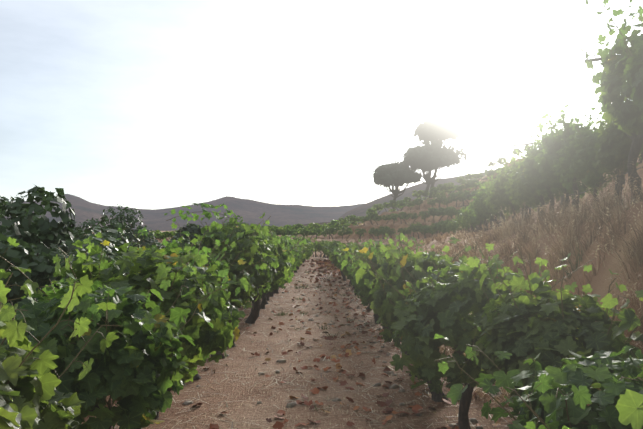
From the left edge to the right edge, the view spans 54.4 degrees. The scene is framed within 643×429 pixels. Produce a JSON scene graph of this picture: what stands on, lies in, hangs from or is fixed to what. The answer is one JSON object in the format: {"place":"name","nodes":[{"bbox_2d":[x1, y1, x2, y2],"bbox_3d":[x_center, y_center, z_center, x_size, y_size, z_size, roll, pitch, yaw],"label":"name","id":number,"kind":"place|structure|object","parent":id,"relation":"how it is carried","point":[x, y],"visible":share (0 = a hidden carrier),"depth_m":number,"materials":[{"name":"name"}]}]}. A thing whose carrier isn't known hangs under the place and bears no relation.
{"place":"outdoors","nodes":[
{"label":"outdoors","id":0,"kind":"place"},
{"bbox_2d":[0,171,487,230],"bbox_3d":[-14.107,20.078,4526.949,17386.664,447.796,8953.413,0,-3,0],"label":"hills","id":1,"kind":"structure","parent":0,"point":[249,211],"depth_m":3210.45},
{"bbox_2d":[0,0,642,209],"label":"sky","id":2,"kind":"structure","parent":0,"point":[138,104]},
{"bbox_2d":[36,158,642,428],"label":"ground","id":3,"kind":"structure","parent":0,"point":[241,411],"depth_m":6.67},
{"bbox_2d":[0,196,42,282],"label":"valley tree","id":4,"kind":"object","parent":3,"relation":"on","point":[4,201],"visible":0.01,"depth_m":18.44,"materials":[{"name":"green plant"}]},
{"bbox_2d":[0,273,122,428],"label":"grapevine","id":5,"kind":"object","parent":3,"relation":"on","point":[29,384],"visible":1,"depth_m":2.02,"materials":[{"name":"green plant"}]},
{"bbox_2d":[0,185,125,318],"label":"valley tree","id":6,"kind":"object","parent":3,"relation":"on","point":[26,250],"visible":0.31,"depth_m":11.01,"materials":[{"name":"green plant"}]},
{"bbox_2d":[0,220,141,289],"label":"valley tree","id":7,"kind":"object","parent":3,"relation":"on","point":[111,232],"visible":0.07,"depth_m":14.90,"materials":[{"name":"green plant"}]},
{"bbox_2d":[72,215,132,274],"bbox_3d":[-6.927,3.092,20.834,5.037,6.144,4.384,-2,-3,31],"label":"valley tree","id":8,"kind":"object","parent":3,"relation":"on","point":[92,222],"visible":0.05,"depth_m":20.86,"materials":[{"name":"green plant"}]},
{"bbox_2d":[0,266,229,428],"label":"grapevine","id":9,"kind":"object","parent":3,"relation":"on","point":[135,373],"visible":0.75,"depth_m":2.99,"materials":[{"name":"green plant"}]},
{"bbox_2d":[81,204,155,243],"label":"valley tree","id":10,"kind":"object","parent":3,"relation":"on","point":[128,217],"visible":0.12,"depth_m":77.20,"materials":[{"name":"green plant"}]},
{"bbox_2d":[0,230,245,428],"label":"grapevine","id":11,"kind":"object","parent":3,"relation":"on","point":[219,335],"visible":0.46,"depth_m":4.11,"materials":[{"name":"green plant"}]},
{"bbox_2d":[103,225,163,251],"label":"valley tree","id":12,"kind":"object","parent":3,"relation":"on","point":[130,235],"visible":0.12,"depth_m":73.35,"materials":[{"name":"green plant"}]},
{"bbox_2d":[87,223,230,379],"bbox_3d":[-1.583,0.920,6.502,1.234,1.625,1.425,0,-3,6],"label":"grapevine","id":13,"kind":"object","parent":3,"relation":"on","point":[174,244],"visible":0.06,"depth_m":6.52,"materials":[{"name":"green plant"}]},
{"bbox_2d":[145,235,189,252],"bbox_3d":[-7.383,3.963,28.851,4.387,6.022,4.744,-2,-3,31],"label":"valley tree","id":14,"kind":"object","parent":3,"relation":"on","point":[187,241],"visible":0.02,"depth_m":29.42,"materials":[{"name":"green plant"}]},
{"bbox_2d":[162,231,173,240],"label":"grapevine","id":15,"kind":"object","parent":3,"relation":"on","point":[167,234],"visible":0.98,"depth_m":103.01,"materials":[{"name":"green plant"}]},
{"bbox_2d":[111,243,258,419],"bbox_3d":[-1.129,0.959,5.040,1.112,1.463,1.284,0,-3,2],"label":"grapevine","id":16,"kind":"object","parent":3,"relation":"on","point":[244,283],"visible":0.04,"depth_m":5.10,"materials":[{"name":"green plant"}]},
{"bbox_2d":[169,223,212,250],"bbox_3d":[-7.124,3.873,37.154,3.716,6.720,5.033,2,-4,-44],"label":"valley tree","id":17,"kind":"object","parent":3,"relation":"on","point":[192,229],"visible":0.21,"depth_m":36.69,"materials":[{"name":"green plant"}]},
{"bbox_2d":[164,201,264,333],"bbox_3d":[-1.481,0.859,9.305,1.492,2.025,2.020,0,-3,-8],"label":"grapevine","id":18,"kind":"object","parent":3,"relation":"on","point":[208,215],"visible":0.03,"depth_m":8.79,"materials":[{"name":"green plant"}]},
{"bbox_2d":[171,210,278,346],"bbox_3d":[-1.176,0.874,8.313,1.458,1.870,1.908,1,-3,-20],"label":"grapevine","id":19,"kind":"object","parent":3,"relation":"on","point":[247,245],"visible":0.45,"depth_m":8.23,"materials":[{"name":"green plant"}]},
{"bbox_2d":[201,241,267,358],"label":"grapevine","id":20,"kind":"object","parent":3,"relation":"on","point":[243,294],"visible":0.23,"depth_m":7.52,"materials":[{"name":"green plant"}]},
{"bbox_2d":[245,232,290,323],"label":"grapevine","id":21,"kind":"object","parent":3,"relation":"on","point":[284,262],"visible":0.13,"depth_m":10.80,"materials":[{"name":"green plant"}]},
{"bbox_2d":[258,237,302,316],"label":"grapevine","id":22,"kind":"object","parent":3,"relation":"on","point":[279,284],"visible":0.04,"depth_m":11.94,"materials":[{"name":"green plant"}]},
{"bbox_2d":[270,244,294,296],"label":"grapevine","id":23,"kind":"object","parent":3,"relation":"on","point":[293,261],"visible":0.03,"depth_m":16.48,"materials":[{"name":"green plant"}]},
{"bbox_2d":[260,235,305,308],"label":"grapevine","id":24,"kind":"object","parent":3,"relation":"on","point":[262,305],"visible":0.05,"depth_m":13.18,"materials":[{"name":"green plant"}]},
{"bbox_2d":[276,235,303,284],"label":"grapevine","id":25,"kind":"object","parent":3,"relation":"on","point":[289,236],"visible":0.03,"depth_m":20.89,"materials":[{"name":"green plant"}]},
{"bbox_2d":[276,237,306,289],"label":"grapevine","id":26,"kind":"object","parent":3,"relation":"on","point":[296,257],"visible":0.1,"depth_m":18.25,"materials":[{"name":"green plant"}]},
{"bbox_2d":[297,228,308,235],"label":"grapevine","id":27,"kind":"object","parent":3,"relation":"on","point":[303,232],"visible":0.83,"depth_m":88.56,"materials":[{"name":"green plant"}]},
{"bbox_2d":[297,242,310,266],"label":"grapevine","id":28,"kind":"object","parent":3,"relation":"on","point":[303,256],"visible":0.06,"depth_m":26.25,"materials":[{"name":"green plant"}]},
{"bbox_2d":[293,235,318,268],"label":"grapevine","id":29,"kind":"object","parent":3,"relation":"on","point":[309,256],"visible":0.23,"depth_m":32.72,"materials":[{"name":"green plant"}]},
{"bbox_2d":[308,223,319,230],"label":"grapevine","id":30,"kind":"object","parent":3,"relation":"on","point":[314,225],"visible":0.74,"depth_m":92.61,"materials":[{"name":"green plant"}]},
{"bbox_2d":[112,271,517,428],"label":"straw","id":31,"kind":"object","parent":3,"relation":"on","point":[286,400],"visible":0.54,"depth_m":6.91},
{"bbox_2d":[311,228,321,238],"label":"grapevine","id":32,"kind":"object","parent":3,"relation":"on","point":[318,231],"visible":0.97,"depth_m":86.60,"materials":[{"name":"green plant"}]},
{"bbox_2d":[328,227,338,238],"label":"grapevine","id":33,"kind":"object","parent":3,"relation":"on","point":[332,230],"visible":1,"depth_m":83.36,"materials":[{"name":"green plant"}]},
{"bbox_2d":[323,241,345,252],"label":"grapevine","id":34,"kind":"object","parent":3,"relation":"on","point":[334,245],"visible":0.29,"depth_m":36.00,"materials":[{"name":"green plant"}]},
{"bbox_2d":[330,220,339,227],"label":"grapevine","id":35,"kind":"object","parent":3,"relation":"on","point":[333,223],"visible":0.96,"depth_m":89.18,"materials":[{"name":"green plant"}]},
{"bbox_2d":[327,247,346,280],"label":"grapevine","id":36,"kind":"object","parent":3,"relation":"on","point":[332,256],"visible":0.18,"depth_m":23.37,"materials":[{"name":"green plant"}]},
{"bbox_2d":[183,281,501,428],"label":"stones","id":37,"kind":"object","parent":3,"relation":"on","point":[293,404],"visible":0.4,"depth_m":6.19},
{"bbox_2d":[337,217,348,227],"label":"grapevine","id":38,"kind":"object","parent":3,"relation":"on","point":[343,221],"visible":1,"depth_m":87.90,"materials":[{"name":"green plant"}]},
{"bbox_2d":[336,254,351,285],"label":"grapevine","id":39,"kind":"object","parent":3,"relation":"on","point":[338,263],"visible":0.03,"depth_m":20.03,"materials":[{"name":"green plant"}]},
{"bbox_2d":[341,227,352,238],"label":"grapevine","id":40,"kind":"object","parent":3,"relation":"on","point":[348,230],"visible":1,"depth_m":81.12,"materials":[{"name":"green plant"}]},
{"bbox_2d":[333,242,370,294],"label":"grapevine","id":41,"kind":"object","parent":3,"relation":"on","point":[345,270],"visible":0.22,"depth_m":16.66,"materials":[{"name":"green plant"}]},
{"bbox_2d":[192,259,512,428],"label":"dead leaves","id":42,"kind":"object","parent":3,"relation":"on","point":[348,353],"visible":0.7,"depth_m":7.48,"materials":[{"name":"brown plant"}]},
{"bbox_2d":[337,253,379,323],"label":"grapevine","id":43,"kind":"object","parent":3,"relation":"on","point":[356,291],"visible":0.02,"depth_m":11.05,"materials":[{"name":"green plant"}]},
{"bbox_2d":[354,228,366,238],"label":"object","id":44,"kind":"object","parent":3,"relation":"on","point":[361,231],"visible":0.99,"depth_m":78.51,"materials":[{"name":"green plant"}]},
{"bbox_2d":[82,154,642,428],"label":"dry grass","id":45,"kind":"structure","parent":3,"relation":"on","point":[578,218],"depth_m":7.97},
{"bbox_2d":[366,212,378,224],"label":"grapevine","id":46,"kind":"object","parent":3,"relation":"on","point":[371,215],"visible":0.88,"depth_m":83.06,"materials":[{"name":"green plant"}]},
{"bbox_2d":[334,237,417,341],"bbox_3d":[0.819,1.083,8.956,1.194,1.530,1.379,0,-3,6],"label":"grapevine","id":47,"kind":"object","parent":3,"relation":"on","point":[362,286],"visible":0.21,"depth_m":8.69,"materials":[{"name":"green plant"}]},
{"bbox_2d":[372,203,382,213],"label":"grapevine","id":48,"kind":"object","parent":3,"relation":"on","point":[375,207],"visible":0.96,"depth_m":88.42,"materials":[{"name":"green plant"}]},
{"bbox_2d":[378,226,389,238],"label":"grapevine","id":49,"kind":"object","parent":3,"relation":"on","point":[384,228],"visible":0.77,"depth_m":73.60,"materials":[{"name":"green plant"}]},
{"bbox_2d":[381,214,390,222],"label":"grapevine","id":50,"kind":"object","parent":3,"relation":"on","point":[386,217],"visible":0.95,"depth_m":80.56,"materials":[{"name":"green plant"}]},
{"bbox_2d":[343,237,434,329],"bbox_3d":[0.958,1.121,10.180,1.245,1.534,1.629,2,-3,-31],"label":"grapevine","id":51,"kind":"object","parent":3,"relation":"on","point":[388,248],"visible":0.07,"depth_m":9.97,"materials":[{"name":"green plant"}]},
{"bbox_2d":[385,228,395,238],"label":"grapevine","id":52,"kind":"object","parent":3,"relation":"on","point":[389,232],"visible":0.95,"depth_m":71.99,"materials":[{"name":"green plant"}]},
{"bbox_2d":[389,213,397,222],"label":"grapevine","id":53,"kind":"object","parent":3,"relation":"on","point":[394,216],"visible":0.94,"depth_m":78.91,"materials":[{"name":"green plant"}]},
{"bbox_2d":[373,160,422,208],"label":"pine","id":54,"kind":"object","parent":3,"relation":"on","point":[393,174],"visible":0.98,"depth_m":87.72,"materials":[{"name":"green plant"}]},
{"bbox_2d":[395,200,405,210],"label":"grapevine","id":55,"kind":"object","parent":3,"relation":"on","point":[403,203],"visible":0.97,"depth_m":84.40,"materials":[{"name":"green plant"}]},
{"bbox_2d":[401,212,409,223],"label":"grapevine","id":56,"kind":"object","parent":3,"relation":"on","point":[404,216],"visible":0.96,"depth_m":76.31,"materials":[{"name":"green plant"}]},
{"bbox_2d":[344,233,468,401],"bbox_3d":[0.795,0.928,5.707,1.192,1.584,1.377,0,-3,1],"label":"grapevine","id":57,"kind":"object","parent":3,"relation":"on","point":[382,307],"visible":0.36,"depth_m":5.58,"materials":[{"name":"green plant"}]},
{"bbox_2d":[362,238,459,376],"bbox_3d":[1.002,1.009,6.702,1.122,1.528,1.229,0,-3,2],"label":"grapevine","id":58,"kind":"object","parent":3,"relation":"on","point":[425,253],"visible":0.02,"depth_m":6.75,"materials":[{"name":"green plant"}]},
{"bbox_2d":[412,190,420,197],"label":"grapevine","id":59,"kind":"object","parent":3,"relation":"on","point":[416,194],"visible":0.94,"depth_m":87.19,"materials":[{"name":"green plant"}]},
{"bbox_2d":[412,222,421,238],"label":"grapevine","id":60,"kind":"object","parent":3,"relation":"on","point":[417,226],"visible":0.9,"depth_m":65.61,"materials":[{"name":"green plant"}]},
{"bbox_2d":[413,198,422,209],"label":"grapevine","id":61,"kind":"object","parent":3,"relation":"on","point":[416,201],"visible":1,"depth_m":80.89,"materials":[{"name":"green plant"}]},
{"bbox_2d":[418,211,429,221],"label":"grapevine","id":62,"kind":"object","parent":3,"relation":"on","point":[422,214],"visible":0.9,"depth_m":72.62,"materials":[{"name":"green plant"}]},
{"bbox_2d":[420,225,429,237],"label":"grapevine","id":63,"kind":"object","parent":3,"relation":"on","point":[425,230],"visible":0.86,"depth_m":64.11,"materials":[{"name":"green plant"}]},
{"bbox_2d":[420,190,429,199],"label":"grapevine","id":64,"kind":"object","parent":3,"relation":"on","point":[423,193],"visible":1,"depth_m":85.93,"materials":[{"name":"green plant"}]},
{"bbox_2d":[427,207,437,219],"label":"grapevine","id":65,"kind":"object","parent":3,"relation":"on","point":[430,211],"visible":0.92,"depth_m":70.54,"materials":[{"name":"green plant"}]},
{"bbox_2d":[400,140,467,196],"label":"pine","id":66,"kind":"object","parent":3,"relation":"on","point":[427,158],"visible":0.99,"depth_m":86.22,"materials":[{"name":"green plant"}]},
{"bbox_2d":[429,223,441,236],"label":"grapevine","id":67,"kind":"object","parent":3,"relation":"on","point":[433,228],"visible":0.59,"depth_m":61.00,"materials":[{"name":"green plant"}]},
{"bbox_2d":[432,207,444,221],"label":"grapevine","id":68,"kind":"object","parent":3,"relation":"on","point":[440,211],"visible":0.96,"depth_m":69.58,"materials":[{"name":"green plant"}]},
{"bbox_2d":[432,195,446,206],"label":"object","id":69,"kind":"object","parent":3,"relation":"on","point":[438,199],"visible":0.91,"depth_m":76.69,"materials":[{"name":"green plant"}]},
{"bbox_2d":[436,219,446,234],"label":"grapevine","id":70,"kind":"object","parent":3,"relation":"on","point":[440,226],"visible":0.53,"depth_m":59.68,"materials":[{"name":"green plant"}]},
{"bbox_2d":[436,184,446,194],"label":"grapevine","id":71,"kind":"object","parent":3,"relation":"on","point":[439,187],"visible":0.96,"depth_m":82.67,"materials":[{"name":"green plant"}]},
{"bbox_2d":[413,117,470,197],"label":"pine","id":72,"kind":"object","parent":3,"relation":"on","point":[441,129],"visible":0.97,"depth_m":90.49,"materials":[{"name":"green plant"}]},
{"bbox_2d":[441,197,451,206],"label":"grapevine","id":73,"kind":"object","parent":3,"relation":"on","point":[446,202],"visible":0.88,"depth_m":75.52,"materials":[{"name":"green plant"}]},
{"bbox_2d":[441,219,452,233],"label":"grapevine","id":74,"kind":"object","parent":3,"relation":"on","point":[445,223],"visible":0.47,"depth_m":57.98,"materials":[{"name":"green plant"}]},
{"bbox_2d":[442,182,454,194],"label":"grapevine","id":75,"kind":"object","parent":3,"relation":"on","point":[449,186],"visible":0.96,"depth_m":81.83,"materials":[{"name":"green plant"}]},
{"bbox_2d":[444,206,455,218],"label":"grapevine","id":76,"kind":"object","parent":3,"relation":"on","point":[449,211],"visible":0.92,"depth_m":66.48,"materials":[{"name":"green plant"}]},
{"bbox_2d":[449,192,458,206],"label":"grapevine","id":77,"kind":"object","parent":3,"relation":"on","point":[452,196],"visible":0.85,"depth_m":73.74,"materials":[{"name":"green plant"}]},
{"bbox_2d":[455,190,469,205],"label":"grapevine","id":78,"kind":"object","parent":3,"relation":"on","point":[459,195],"visible":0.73,"depth_m":72.09,"materials":[{"name":"green plant"}]},
{"bbox_2d":[457,208,473,230],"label":"grapevine","id":79,"kind":"object","parent":3,"relation":"on","point":[463,216],"visible":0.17,"depth_m":34.85,"materials":[{"name":"green plant"}]},
{"bbox_2d":[460,179,472,190],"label":"grapevine","id":80,"kind":"object","parent":3,"relation":"on","point":[466,183],"visible":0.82,"depth_m":78.54,"materials":[{"name":"green plant"}]},
{"bbox_2d":[463,192,472,204],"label":"grapevine","id":81,"kind":"object","parent":3,"relation":"on","point":[465,196],"visible":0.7,"depth_m":70.92,"materials":[{"name":"green plant"}]},
{"bbox_2d":[462,206,477,231],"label":"grapevine","id":82,"kind":"object","parent":3,"relation":"on","point":[470,222],"visible":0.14,"depth_m":32.62,"materials":[{"name":"green plant"}]},
{"bbox_2d":[469,179,479,187],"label":"grapevine","id":83,"kind":"object","parent":3,"relation":"on","point":[473,182],"visible":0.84,"depth_m":76.63,"materials":[{"name":"green plant"}]},
{"bbox_2d":[359,244,594,428],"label":"grapevine","id":84,"kind":"object","parent":3,"relation":"on","point":[455,325],"visible":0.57,"depth_m":4.22,"materials":[{"name":"green plant"}]},
{"bbox_2d":[472,172,482,180],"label":"grapevine","id":85,"kind":"object","parent":3,"relation":"on","point":[478,175],"visible":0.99,"depth_m":82.58,"materials":[{"name":"green plant"}]},
{"bbox_2d":[470,210,488,229],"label":"grapevine","id":86,"kind":"object","parent":3,"relation":"on","point":[479,220],"visible":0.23,"depth_m":29.46,"materials":[{"name":"green plant"}]},
{"bbox_2d":[469,175,494,229],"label":"grapevine","id":87,"kind":"object","parent":3,"relation":"on","point":[476,199],"visible":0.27,"depth_m":26.39,"materials":[{"name":"green plant"}]},
{"bbox_2d":[473,186,499,229],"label":"grapevine","id":88,"kind":"object","parent":3,"relation":"on","point":[484,219],"visible":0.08,"depth_m":27.29,"materials":[{"name":"green plant"}]},
{"bbox_2d":[477,180,498,228],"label":"grapevine","id":89,"kind":"object","parent":3,"relation":"on","point":[496,215],"visible":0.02,"depth_m":24.28,"materials":[{"name":"green plant"}]},
{"bbox_2d":[483,168,494,177],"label":"grapevine","id":90,"kind":"object","parent":3,"relation":"on","point":[490,172],"visible":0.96,"depth_m":80.42,"materials":[{"name":"green plant"}]},
{"bbox_2d":[480,176,503,225],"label":"grapevine","id":91,"kind":"object","parent":3,"relation":"on","point":[488,205],"visible":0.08,"depth_m":22.16,"materials":[{"name":"green plant"}]},
{"bbox_2d":[478,178,508,226],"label":"grapevine","id":92,"kind":"object","parent":3,"relation":"on","point":[482,205],"visible":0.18,"depth_m":25.08,"materials":[{"name":"green plant"}]},
{"bbox_2d":[483,166,505,224],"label":"grapevine","id":93,"kind":"object","parent":3,"relation":"on","point":[500,211],"visible":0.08,"depth_m":20.92,"materials":[{"name":"green plant"}]},
{"bbox_2d":[486,159,516,216],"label":"grapevine","id":94,"kind":"object","parent":3,"relation":"on","point":[498,204],"visible":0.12,"depth_m":19.97,"materials":[{"name":"green plant"}]},
{"bbox_2d":[382,48,642,238],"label":"trellis","id":95,"kind":"object","parent":3,"relation":"on","point":[563,196],"visible":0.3,"depth_m":12.55,"materials":[{"name":"grey metal"}]},
{"bbox_2d":[491,151,538,225],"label":"grapevine","id":96,"kind":"object","parent":3,"relation":"on","point":[499,190],"visible":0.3,"depth_m":18.43,"materials":[{"name":"green plant"}]},
{"bbox_2d":[496,161,534,217],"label":"grapevine","id":97,"kind":"object","parent":3,"relation":"on","point":[520,204],"visible":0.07,"depth_m":17.32,"materials":[{"name":"green plant"}]},
{"bbox_2d":[511,160,530,219],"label":"grapevine","id":98,"kind":"object","parent":3,"relation":"on","point":[523,197],"visible":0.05,"depth_m":16.55,"materials":[{"name":"green plant"}]},
{"bbox_2d":[503,152,553,219],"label":"grapevine","id":99,"kind":"object","parent":3,"relation":"on","point":[529,201],"visible":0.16,"depth_m":15.39,"materials":[{"name":"green plant"}]},
{"bbox_2d":[507,142,552,219],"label":"grapevine","id":100,"kind":"object","parent":3,"relation":"on","point":[521,185],"visible":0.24,"depth_m":14.35,"materials":[{"name":"green plant"}]},
{"bbox_2d":[434,323,642,428],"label":"grapevine","id":101,"kind":"object","parent":3,"relation":"on","point":[551,397],"visible":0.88,"depth_m":2.25,"materials":[{"name":"green plant"}]},
{"bbox_2d":[519,115,587,212],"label":"grapevine","id":102,"kind":"object","parent":3,"relation":"on","point":[530,172],"visible":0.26,"depth_m":12.96,"materials":[{"name":"green plant"}]},
{"bbox_2d":[466,242,642,405],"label":"grapevine","id":103,"kind":"object","parent":3,"relation":"on","point":[558,326],"visible":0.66,"depth_m":3.32,"materials":[{"name":"green plant"}]},
{"bbox_2d":[529,104,603,210],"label":"grapevine","id":104,"kind":"object","parent":3,"relation":"on","point":[549,142],"visible":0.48,"depth_m":11.22,"materials":[{"name":"green plant"}]},
{"bbox_2d":[535,113,602,208],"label":"grapevine","id":105,"kind":"object","parent":3,"relation":"on","point":[557,185],"visible":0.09,"depth_m":11.99,"materials":[{"name":"green plant"}]},
{"bbox_2d":[552,109,614,208],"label":"grapevine","id":106,"kind":"object","parent":3,"relation":"on","point":[585,164],"visible":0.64,"depth_m":9.96,"materials":[{"name":"green plant"}]},
{"bbox_2d":[580,0,642,203],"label":"grapevine","id":107,"kind":"object","parent":3,"relation":"on","point":[626,115],"visible":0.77,"depth_m":7.68,"materials":[{"name":"green plant"}]},
{"bbox_2d":[585,0,642,121],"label":"grapevine","id":108,"kind":"object","parent":3,"relation":"on","point":[633,71],"visible":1,"depth_m":6.77,"materials":[{"name":"green plant"}]},
{"bbox_2d":[594,111,642,205],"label":"grapevine","id":109,"kind":"object","parent":3,"relation":"on","point":[613,146],"visible":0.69,"depth_m":8.78,"materials":[{"name":"green plant"}]},
{"bbox_2d":[615,376,642,428],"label":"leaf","id":110,"kind":"object","parent":3,"relation":"on","point":[629,406],"visible":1,"depth_m":1.32,"materials":[{"name":"green plant"}]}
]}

